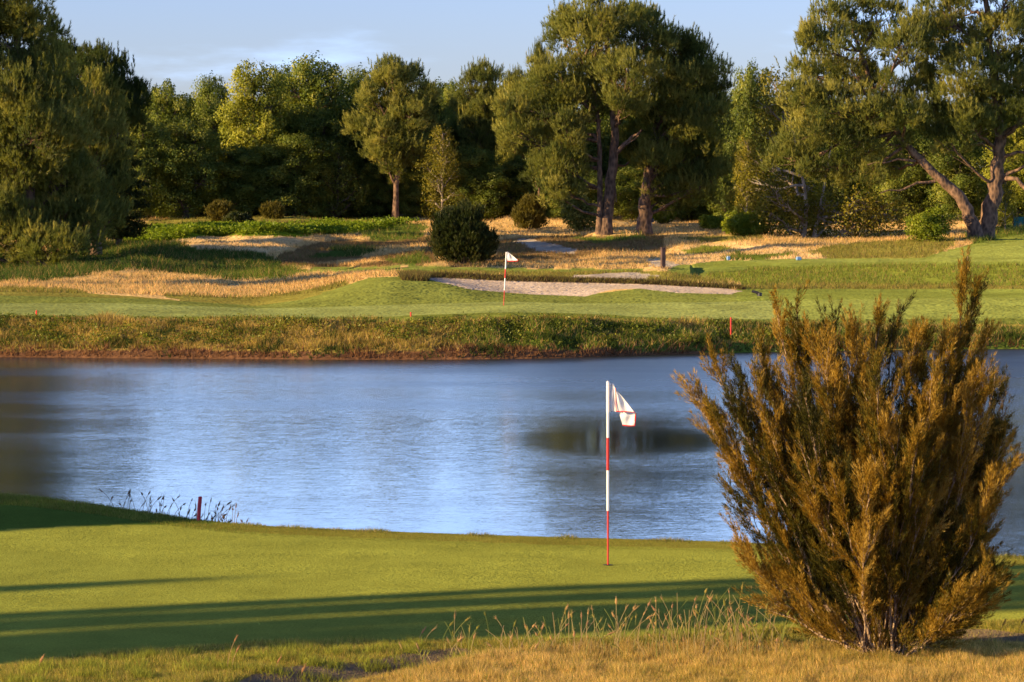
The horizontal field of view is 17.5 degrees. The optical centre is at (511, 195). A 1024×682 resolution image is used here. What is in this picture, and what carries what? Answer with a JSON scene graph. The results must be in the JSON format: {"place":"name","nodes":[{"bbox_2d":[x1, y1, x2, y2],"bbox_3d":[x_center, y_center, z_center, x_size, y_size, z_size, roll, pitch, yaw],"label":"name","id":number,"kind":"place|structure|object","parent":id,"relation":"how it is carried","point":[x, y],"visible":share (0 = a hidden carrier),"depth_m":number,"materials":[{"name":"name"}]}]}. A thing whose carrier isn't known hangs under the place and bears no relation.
{"place":"outdoors","nodes":[
{"label":"outdoors","id":0,"kind":"place"},
{"bbox_2d":[0,349,1023,556],"bbox_3d":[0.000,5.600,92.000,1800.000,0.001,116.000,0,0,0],"label":"lake water","id":1,"kind":"structure","parent":0,"point":[512,447],"depth_m":75.33,"materials":[{"name":"blue liquid"}]},
{"bbox_2d":[0,495,1023,681],"bbox_3d":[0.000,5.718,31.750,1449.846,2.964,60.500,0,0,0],"label":"ground","id":2,"kind":"structure","parent":0,"point":[79,581],"depth_m":37.18,"materials":[{"name":"green plant"}]},
{"bbox_2d":[197,496,201,520],"bbox_3d":[-4.150,4.235,44.150,0.078,0.471,0.052,0,0,0],"label":"hazard stake","id":3,"kind":"object","parent":2,"relation":"on","point":[199,508],"visible":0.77,"depth_m":44.13,"materials":[{"name":"red paint"}]},
{"bbox_2d":[667,245,1023,656],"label":"amber bush","id":4,"kind":"object","parent":2,"relation":"on","point":[881,540],"visible":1,"depth_m":31.70,"materials":[{"name":"brown plant"}]},
{"bbox_3d":[1.142,4.448,39.580,0.124,0.106,0.124,0,0,0],"label":"golf hole","id":5,"kind":"object","parent":2,"relation":"in","visible":0},
{"bbox_2d":[606,381,635,564],"bbox_3d":[1.299,3.355,39.570,0.354,2.291,0.101,0,0,7],"label":"golf flag","id":6,"kind":"object","parent":5,"relation":"in","point":[622,407],"visible":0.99,"depth_m":39.56,"materials":[{"name":"white fabric"}]},
{"bbox_2d":[0,210,1023,359],"bbox_3d":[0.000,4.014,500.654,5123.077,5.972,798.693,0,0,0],"label":"ground","id":7,"kind":"structure","parent":0,"point":[392,297],"depth_m":137.35,"materials":[{"name":"green plant"}]},
{"bbox_2d":[0,0,114,266],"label":"pine tree","id":8,"kind":"object","parent":7,"relation":"on","point":[30,78],"visible":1,"depth_m":179.24,"materials":[{"name":"green plant"}]},
{"bbox_2d":[45,36,159,137],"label":"pine tree","id":9,"kind":"object","parent":7,"relation":"on","point":[89,55],"visible":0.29,"depth_m":204.19,"materials":[{"name":"green plant"}]},
{"bbox_2d":[70,61,143,254],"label":"pine tree","id":10,"kind":"object","parent":7,"relation":"on","point":[117,155],"visible":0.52,"depth_m":187.16,"materials":[{"name":"green plant"}]},
{"bbox_2d":[102,134,162,244],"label":"spruce tree","id":11,"kind":"object","parent":7,"relation":"on","point":[131,229],"visible":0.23,"depth_m":194.98,"materials":[{"name":"green plant"}]},
{"bbox_2d":[114,113,174,220],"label":"oak tree","id":12,"kind":"object","parent":7,"relation":"on","point":[145,153],"visible":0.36,"depth_m":237.58,"materials":[{"name":"green plant"}]},
{"bbox_2d":[139,78,201,216],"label":"oak tree","id":13,"kind":"object","parent":7,"relation":"on","point":[172,113],"visible":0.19,"depth_m":249.54,"materials":[{"name":"green plant"}]},
{"bbox_2d":[147,155,195,217],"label":"oak tree","id":14,"kind":"object","parent":7,"relation":"on","point":[169,200],"visible":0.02,"depth_m":246.41,"materials":[{"name":"green plant"}]},
{"bbox_2d":[174,92,204,209],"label":"oak tree","id":15,"kind":"object","parent":7,"relation":"on","point":[191,111],"visible":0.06,"depth_m":258.41,"materials":[{"name":"green plant"}]},
{"bbox_2d":[151,117,230,218],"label":"oak tree","id":16,"kind":"object","parent":7,"relation":"on","point":[184,177],"visible":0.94,"depth_m":239.06,"materials":[{"name":"green plant"}]},
{"bbox_2d":[191,164,218,216],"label":"oak tree","id":17,"kind":"object","parent":7,"relation":"on","point":[201,213],"visible":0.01,"depth_m":247.72,"materials":[{"name":"green plant"}]},
{"bbox_2d":[189,70,233,208],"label":"oak tree","id":18,"kind":"object","parent":7,"relation":"on","point":[208,94],"visible":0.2,"depth_m":255.25,"materials":[{"name":"green plant"}]},
{"bbox_2d":[203,198,238,221],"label":"scrub bush","id":19,"kind":"object","parent":7,"relation":"on","point":[217,211],"visible":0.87,"depth_m":223.49,"materials":[{"name":"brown plant"}]},
{"bbox_2d":[197,97,248,156],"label":"oak tree","id":20,"kind":"object","parent":7,"relation":"on","point":[211,118],"visible":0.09,"depth_m":250.31,"materials":[{"name":"green plant"}]},
{"bbox_2d":[221,210,255,222],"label":"scrub bush","id":21,"kind":"object","parent":7,"relation":"on","point":[235,215],"visible":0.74,"depth_m":221.71,"materials":[{"name":"green plant"}]},
{"bbox_2d":[198,142,293,217],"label":"oak tree","id":22,"kind":"object","parent":7,"relation":"on","point":[243,196],"visible":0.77,"depth_m":241.58,"materials":[{"name":"green plant"}]},
{"bbox_2d":[213,59,293,215],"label":"oak tree","id":23,"kind":"object","parent":7,"relation":"on","point":[262,121],"visible":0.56,"depth_m":245.17,"materials":[{"name":"green plant"}]},
{"bbox_2d":[122,214,419,241],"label":"bracken ferns","id":24,"kind":"object","parent":7,"relation":"on","point":[163,232],"visible":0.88,"depth_m":206.77,"materials":[{"name":"green plant"}]},
{"bbox_2d":[259,200,287,218],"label":"scrub bush","id":25,"kind":"object","parent":7,"relation":"on","point":[273,210],"visible":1,"depth_m":230.05,"materials":[{"name":"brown plant"}]},
{"bbox_2d":[264,61,299,104],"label":"oak tree","id":26,"kind":"object","parent":7,"relation":"on","point":[286,71],"visible":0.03,"depth_m":261.86,"materials":[{"name":"green plant"}]},
{"bbox_2d":[266,102,310,215],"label":"oak tree","id":27,"kind":"object","parent":7,"relation":"on","point":[288,116],"visible":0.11,"depth_m":249.18,"materials":[{"name":"green plant"}]},
{"bbox_2d":[249,132,340,218],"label":"oak tree","id":28,"kind":"object","parent":7,"relation":"on","point":[297,194],"visible":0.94,"depth_m":242.07,"materials":[{"name":"green plant"}]},
{"bbox_2d":[267,50,363,213],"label":"oak tree","id":29,"kind":"object","parent":7,"relation":"on","point":[316,90],"visible":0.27,"depth_m":250.86,"materials":[{"name":"green plant"}]},
{"bbox_2d":[286,106,361,217],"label":"oak tree","id":30,"kind":"object","parent":7,"relation":"on","point":[317,121],"visible":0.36,"depth_m":247.33,"materials":[{"name":"green plant"}]},
{"bbox_2d":[300,161,351,217],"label":"oak tree","id":31,"kind":"object","parent":7,"relation":"on","point":[322,195],"visible":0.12,"depth_m":247.22,"materials":[{"name":"green plant"}]},
{"bbox_2d":[310,142,374,218],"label":"willow tree","id":32,"kind":"object","parent":7,"relation":"on","point":[338,179],"visible":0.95,"depth_m":243.50,"materials":[{"name":"green plant"}]},
{"bbox_2d":[334,101,374,217],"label":"oak tree","id":33,"kind":"object","parent":7,"relation":"on","point":[351,142],"visible":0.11,"depth_m":250.77,"materials":[{"name":"green plant"}]},
{"bbox_2d":[342,62,382,215],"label":"oak tree","id":34,"kind":"object","parent":7,"relation":"on","point":[357,80],"visible":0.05,"depth_m":257.18,"materials":[{"name":"green plant"}]},
{"bbox_2d":[347,141,401,217],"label":"oak tree","id":35,"kind":"object","parent":7,"relation":"on","point":[366,160],"visible":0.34,"depth_m":249.25,"materials":[{"name":"green plant"}]},
{"bbox_2d":[353,162,408,217],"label":"oak tree","id":36,"kind":"object","parent":7,"relation":"on","point":[380,196],"visible":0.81,"depth_m":246.24,"materials":[{"name":"green plant"}]},
{"bbox_2d":[340,51,446,217],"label":"pine tree","id":37,"kind":"object","parent":7,"relation":"on","point":[394,139],"visible":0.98,"depth_m":242.05,"materials":[{"name":"green plant"}]},
{"bbox_2d":[393,121,439,215],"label":"oak tree","id":38,"kind":"object","parent":7,"relation":"on","point":[425,159],"visible":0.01,"depth_m":252.80,"materials":[{"name":"green plant"}]},
{"bbox_2d":[387,159,446,218],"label":"oak tree","id":39,"kind":"object","parent":7,"relation":"on","point":[411,190],"visible":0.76,"depth_m":245.21,"materials":[{"name":"green plant"}]},
{"bbox_2d":[418,90,442,213],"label":"pine tree","id":40,"kind":"object","parent":7,"relation":"on","point":[437,107],"visible":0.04,"depth_m":261.70,"materials":[{"name":"green plant"}]},
{"bbox_2d":[413,76,457,115],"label":"oak tree","id":41,"kind":"object","parent":7,"relation":"on","point":[444,85],"depth_m":291.98,"materials":[{"name":"green plant"}]},
{"bbox_2d":[412,123,467,219],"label":"birch tree","id":42,"kind":"object","parent":7,"relation":"on","point":[442,166],"visible":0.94,"depth_m":237.72,"materials":[{"name":"green plant"}]},
{"bbox_2d":[436,163,465,205],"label":"oak tree","id":43,"kind":"object","parent":7,"relation":"on","point":[446,189],"visible":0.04,"depth_m":248.30,"materials":[{"name":"green plant"}]},
{"bbox_2d":[438,79,464,125],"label":"oak tree","id":44,"kind":"object","parent":7,"relation":"on","point":[446,92],"visible":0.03,"depth_m":265.86,"materials":[{"name":"green plant"}]},
{"bbox_2d":[430,107,477,216],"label":"oak tree","id":45,"kind":"object","parent":7,"relation":"on","point":[451,123],"visible":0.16,"depth_m":255.44,"materials":[{"name":"green plant"}]},
{"bbox_2d":[442,87,472,138],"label":"pine tree","id":46,"kind":"object","parent":7,"relation":"on","point":[453,103],"visible":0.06,"depth_m":261.72,"materials":[{"name":"green plant"}]},
{"bbox_2d":[426,197,499,263],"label":"heath bush","id":47,"kind":"object","parent":7,"relation":"on","point":[464,233],"visible":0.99,"depth_m":173.27,"materials":[{"name":"green plant"}]},
{"bbox_2d":[437,144,515,219],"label":"oak tree","id":48,"kind":"object","parent":7,"relation":"on","point":[484,183],"visible":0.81,"depth_m":244.88,"materials":[{"name":"green plant"}]},
{"bbox_2d":[451,54,505,165],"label":"pine tree","id":49,"kind":"object","parent":7,"relation":"on","point":[477,108],"visible":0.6,"depth_m":253.35,"materials":[{"name":"green plant"}]},
{"bbox_2d":[483,166,514,218],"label":"oak tree","id":50,"kind":"object","parent":7,"relation":"on","point":[502,203],"visible":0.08,"depth_m":249.30,"materials":[{"name":"green plant"}]},
{"bbox_2d":[0,211,999,296],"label":"dry grass","id":51,"kind":"structure","parent":7,"relation":"on","point":[157,281],"depth_m":180.13,"materials":[{"name":"beige plant"}]},
{"bbox_2d":[491,132,512,216],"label":"oak tree","id":52,"kind":"object","parent":7,"relation":"on","point":[499,149],"visible":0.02,"depth_m":253.84,"materials":[{"name":"green plant"}]},
{"bbox_2d":[503,252,518,304],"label":"golf flag","id":53,"kind":"object","parent":7,"relation":"on","point":[509,257],"visible":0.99,"depth_m":129.98,"materials":[{"name":"white fabric"}]},
{"bbox_2d":[0,215,1023,298],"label":"rough grass","id":54,"kind":"structure","parent":7,"relation":"on","point":[86,264],"depth_m":169.48,"materials":[{"name":"green plant"}]},
{"bbox_2d":[494,63,532,176],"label":"pine tree","id":55,"kind":"object","parent":7,"relation":"on","point":[512,153],"visible":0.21,"depth_m":249.68,"materials":[{"name":"green plant"}]},
{"bbox_2d":[494,155,555,218],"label":"oak tree","id":56,"kind":"object","parent":7,"relation":"on","point":[518,192],"visible":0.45,"depth_m":246.97,"materials":[{"name":"green plant"}]},
{"bbox_2d":[509,193,549,228],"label":"broom bush","id":57,"kind":"object","parent":7,"relation":"on","point":[526,211],"visible":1,"depth_m":226.24,"materials":[{"name":"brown plant"}]},
{"bbox_2d":[523,35,554,195],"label":"pine tree","id":58,"kind":"object","parent":7,"relation":"on","point":[542,50],"visible":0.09,"depth_m":243.76,"materials":[{"name":"green plant"}]},
{"bbox_2d":[522,144,578,216],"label":"oak tree","id":59,"kind":"object","parent":7,"relation":"on","point":[548,207],"visible":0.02,"depth_m":253.15,"materials":[{"name":"green plant"}]},
{"bbox_2d":[551,106,596,217],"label":"oak tree","id":60,"kind":"object","parent":7,"relation":"on","point":[585,162],"visible":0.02,"depth_m":255.83,"materials":[{"name":"green plant"}]},
{"bbox_2d":[538,169,614,218],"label":"oak tree","id":61,"kind":"object","parent":7,"relation":"on","point":[591,179],"visible":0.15,"depth_m":239.71,"materials":[{"name":"green plant"}]},
{"bbox_2d":[559,191,596,231],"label":"leafy bush","id":62,"kind":"object","parent":7,"relation":"on","point":[576,218],"visible":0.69,"depth_m":216.55,"materials":[{"name":"green plant"}]},
{"bbox_2d":[482,0,681,234],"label":"pine tree","id":63,"kind":"object","parent":7,"relation":"on","point":[594,24],"visible":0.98,"depth_m":202.04,"materials":[{"name":"green plant"}]},
{"bbox_2d":[583,77,638,216],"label":"oak tree","id":64,"kind":"object","parent":7,"relation":"on","point":[605,126],"visible":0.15,"depth_m":260.32,"materials":[{"name":"green plant"}]},
{"bbox_2d":[602,165,643,220],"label":"oak tree","id":65,"kind":"object","parent":7,"relation":"on","point":[628,187],"visible":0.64,"depth_m":245.18,"materials":[{"name":"green plant"}]},
{"bbox_2d":[660,247,665,267],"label":"wooden post","id":66,"kind":"object","parent":7,"relation":"on","point":[663,256],"visible":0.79,"depth_m":157.85,"materials":[{"name":"brown wood"}]},
{"bbox_2d":[627,99,699,198],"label":"oak tree","id":67,"kind":"object","parent":7,"relation":"on","point":[644,129],"depth_m":259.62,"materials":[{"name":"green plant"}]},
{"bbox_2d":[652,200,676,223],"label":"broom bush","id":68,"kind":"object","parent":7,"relation":"on","point":[659,220],"visible":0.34,"depth_m":221.54,"materials":[{"name":"green plant"}]},
{"bbox_2d":[617,14,741,234],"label":"pine tree","id":69,"kind":"object","parent":7,"relation":"on","point":[693,100],"visible":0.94,"depth_m":205.12,"materials":[{"name":"green plant"}]},
{"bbox_2d":[655,156,717,220],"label":"oak tree","id":70,"kind":"object","parent":7,"relation":"on","point":[687,212],"visible":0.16,"depth_m":245.01,"materials":[{"name":"green plant"}]},
{"bbox_2d":[697,214,724,228],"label":"bracken clump","id":71,"kind":"object","parent":7,"relation":"on","point":[709,222],"visible":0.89,"depth_m":209.01,"materials":[{"name":"green plant"}]},
{"bbox_2d":[699,179,725,215],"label":"oak tree","id":72,"kind":"object","parent":7,"relation":"on","point":[717,207],"visible":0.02,"depth_m":248.83,"materials":[{"name":"green plant"}]},
{"bbox_2d":[730,317,731,334],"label":"hazard stake","id":73,"kind":"object","parent":7,"relation":"on","point":[730,325],"visible":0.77,"depth_m":119.48,"materials":[{"name":"red plastic"}]},
{"bbox_2d":[707,143,756,217],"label":"oak tree","id":74,"kind":"object","parent":7,"relation":"on","point":[729,207],"visible":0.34,"depth_m":239.58,"materials":[{"name":"green plant"}]},
{"bbox_2d":[726,133,760,212],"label":"birch tree","id":75,"kind":"object","parent":7,"relation":"on","point":[739,158],"visible":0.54,"depth_m":224.83,"materials":[{"name":"green plant"}]},
{"bbox_2d":[721,210,773,235],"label":"bracken clump","id":76,"kind":"object","parent":7,"relation":"on","point":[735,222],"visible":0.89,"depth_m":200.13,"materials":[{"name":"green plant"}]},
{"bbox_2d":[727,88,767,125],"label":"oak tree","id":77,"kind":"object","parent":7,"relation":"on","point":[733,99],"depth_m":283.86,"materials":[{"name":"green plant"}]},
{"bbox_2d":[717,57,781,215],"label":"oak tree","id":78,"kind":"object","parent":7,"relation":"on","point":[748,86],"visible":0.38,"depth_m":243.26,"materials":[{"name":"green plant"}]},
{"bbox_2d":[766,98,831,221],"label":"oak tree","id":79,"kind":"object","parent":7,"relation":"on","point":[787,161],"visible":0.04,"depth_m":248.96,"materials":[{"name":"green plant"}]},
{"bbox_2d":[770,89,830,187],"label":"oak tree","id":80,"kind":"object","parent":7,"relation":"on","point":[804,106],"visible":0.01,"depth_m":283.64,"materials":[{"name":"green plant"}]},
{"bbox_2d":[730,64,916,238],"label":"birch tree","id":81,"kind":"object","parent":7,"relation":"on","point":[814,221],"visible":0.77,"depth_m":198.21,"materials":[{"name":"green plant"}]},
{"bbox_2d":[812,106,887,221],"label":"oak tree","id":82,"kind":"object","parent":7,"relation":"on","point":[860,187],"visible":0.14,"depth_m":243.27,"materials":[{"name":"green plant"}]},
{"bbox_2d":[756,0,984,238],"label":"pine tree","id":83,"kind":"object","parent":7,"relation":"on","point":[836,78],"visible":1,"depth_m":189.02,"materials":[{"name":"green plant"}]},
{"bbox_2d":[857,182,895,214],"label":"shrub","id":84,"kind":"object","parent":7,"relation":"on","point":[879,200],"depth_m":263.48,"materials":[{"name":"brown plant"}]},
{"bbox_2d":[869,104,933,214],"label":"oak tree","id":85,"kind":"object","parent":7,"relation":"on","point":[880,114],"visible":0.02,"depth_m":278.90,"materials":[{"name":"green plant"}]},
{"bbox_2d":[871,109,944,219],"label":"oak tree","id":86,"kind":"object","parent":7,"relation":"on","point":[913,195],"visible":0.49,"depth_m":238.90,"materials":[{"name":"green plant"}]},
{"bbox_2d":[903,205,957,241],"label":"round bush","id":87,"kind":"object","parent":7,"relation":"on","point":[932,225],"visible":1,"depth_m":187.39,"materials":[{"name":"green plant"}]},
{"bbox_2d":[927,179,957,214],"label":"shrub","id":88,"kind":"object","parent":7,"relation":"on","point":[938,198],"visible":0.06,"depth_m":267.06,"materials":[{"name":"green plant"}]},
{"bbox_2d":[918,97,968,184],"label":"oak tree","id":89,"kind":"object","parent":7,"relation":"on","point":[939,140],"visible":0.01,"depth_m":283.01,"materials":[{"name":"green plant"}]},
{"bbox_2d":[923,132,988,220],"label":"oak tree","id":90,"kind":"object","parent":7,"relation":"on","point":[963,179],"visible":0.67,"depth_m":235.18,"materials":[{"name":"green plant"}]},
{"bbox_2d":[900,0,1023,237],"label":"pine tree","id":91,"kind":"object","parent":7,"relation":"on","point":[971,109],"visible":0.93,"depth_m":189.17,"materials":[{"name":"green plant"}]},
{"bbox_2d":[974,176,989,214],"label":"shrub","id":92,"kind":"object","parent":7,"relation":"on","point":[980,194],"visible":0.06,"depth_m":265.81,"materials":[{"name":"green plant"}]},
{"bbox_2d":[959,77,1020,173],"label":"pine tree","id":93,"kind":"object","parent":7,"relation":"on","point":[983,155],"visible":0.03,"depth_m":278.37,"materials":[{"name":"green plant"}]},
{"bbox_2d":[980,123,1023,221],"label":"oak tree","id":94,"kind":"object","parent":7,"relation":"on","point":[1013,162],"visible":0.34,"depth_m":228.98,"materials":[{"name":"green plant"}]},
{"bbox_2d":[995,166,1019,229],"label":"birch tree","id":95,"kind":"object","parent":7,"relation":"on","point":[1007,193],"visible":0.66,"depth_m":204.88,"materials":[{"name":"green plant"}]},
{"bbox_2d":[998,211,1021,223],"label":"leafy bush","id":96,"kind":"object","parent":7,"relation":"on","point":[1006,220],"visible":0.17,"depth_m":231.48,"materials":[{"name":"green plant"}]},
{"bbox_2d":[1013,216,1023,225],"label":"netting panel","id":97,"kind":"object","parent":7,"relation":"on","point":[1021,220],"visible":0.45,"depth_m":214.98,"materials":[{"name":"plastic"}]},
{"bbox_2d":[0,492,1023,681],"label":"short grass","id":98,"kind":"structure","parent":0,"point":[978,663],"depth_m":31.31,"materials":[{"name":"plant"}]},
{"bbox_2d":[0,309,1023,358],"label":"bank grass","id":99,"kind":"structure","parent":0,"point":[1003,332],"depth_m":115.95,"materials":[{"name":"green plant"}]},
{"bbox_2d":[1,0,1022,166],"label":"sky","id":100,"kind":"structure","parent":0,"point":[179,41],"materials":[{"name":"blue"}]},
{"bbox_2d":[38,489,1023,674],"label":"tall grass","id":101,"kind":"structure","parent":0,"point":[772,634],"depth_m":32.44,"materials":[{"name":"plant"}]},
{"bbox_2d":[395,267,742,288],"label":"bunker edge grass","id":102,"kind":"structure","parent":0,"point":[414,275],"depth_m":146.15,"materials":[{"name":"green plant"}]},
{"bbox_2d":[752,290,761,295],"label":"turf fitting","id":103,"kind":"object","parent":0,"point":[757,293],"visible":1,"depth_m":136.94,"materials":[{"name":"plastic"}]}
]}

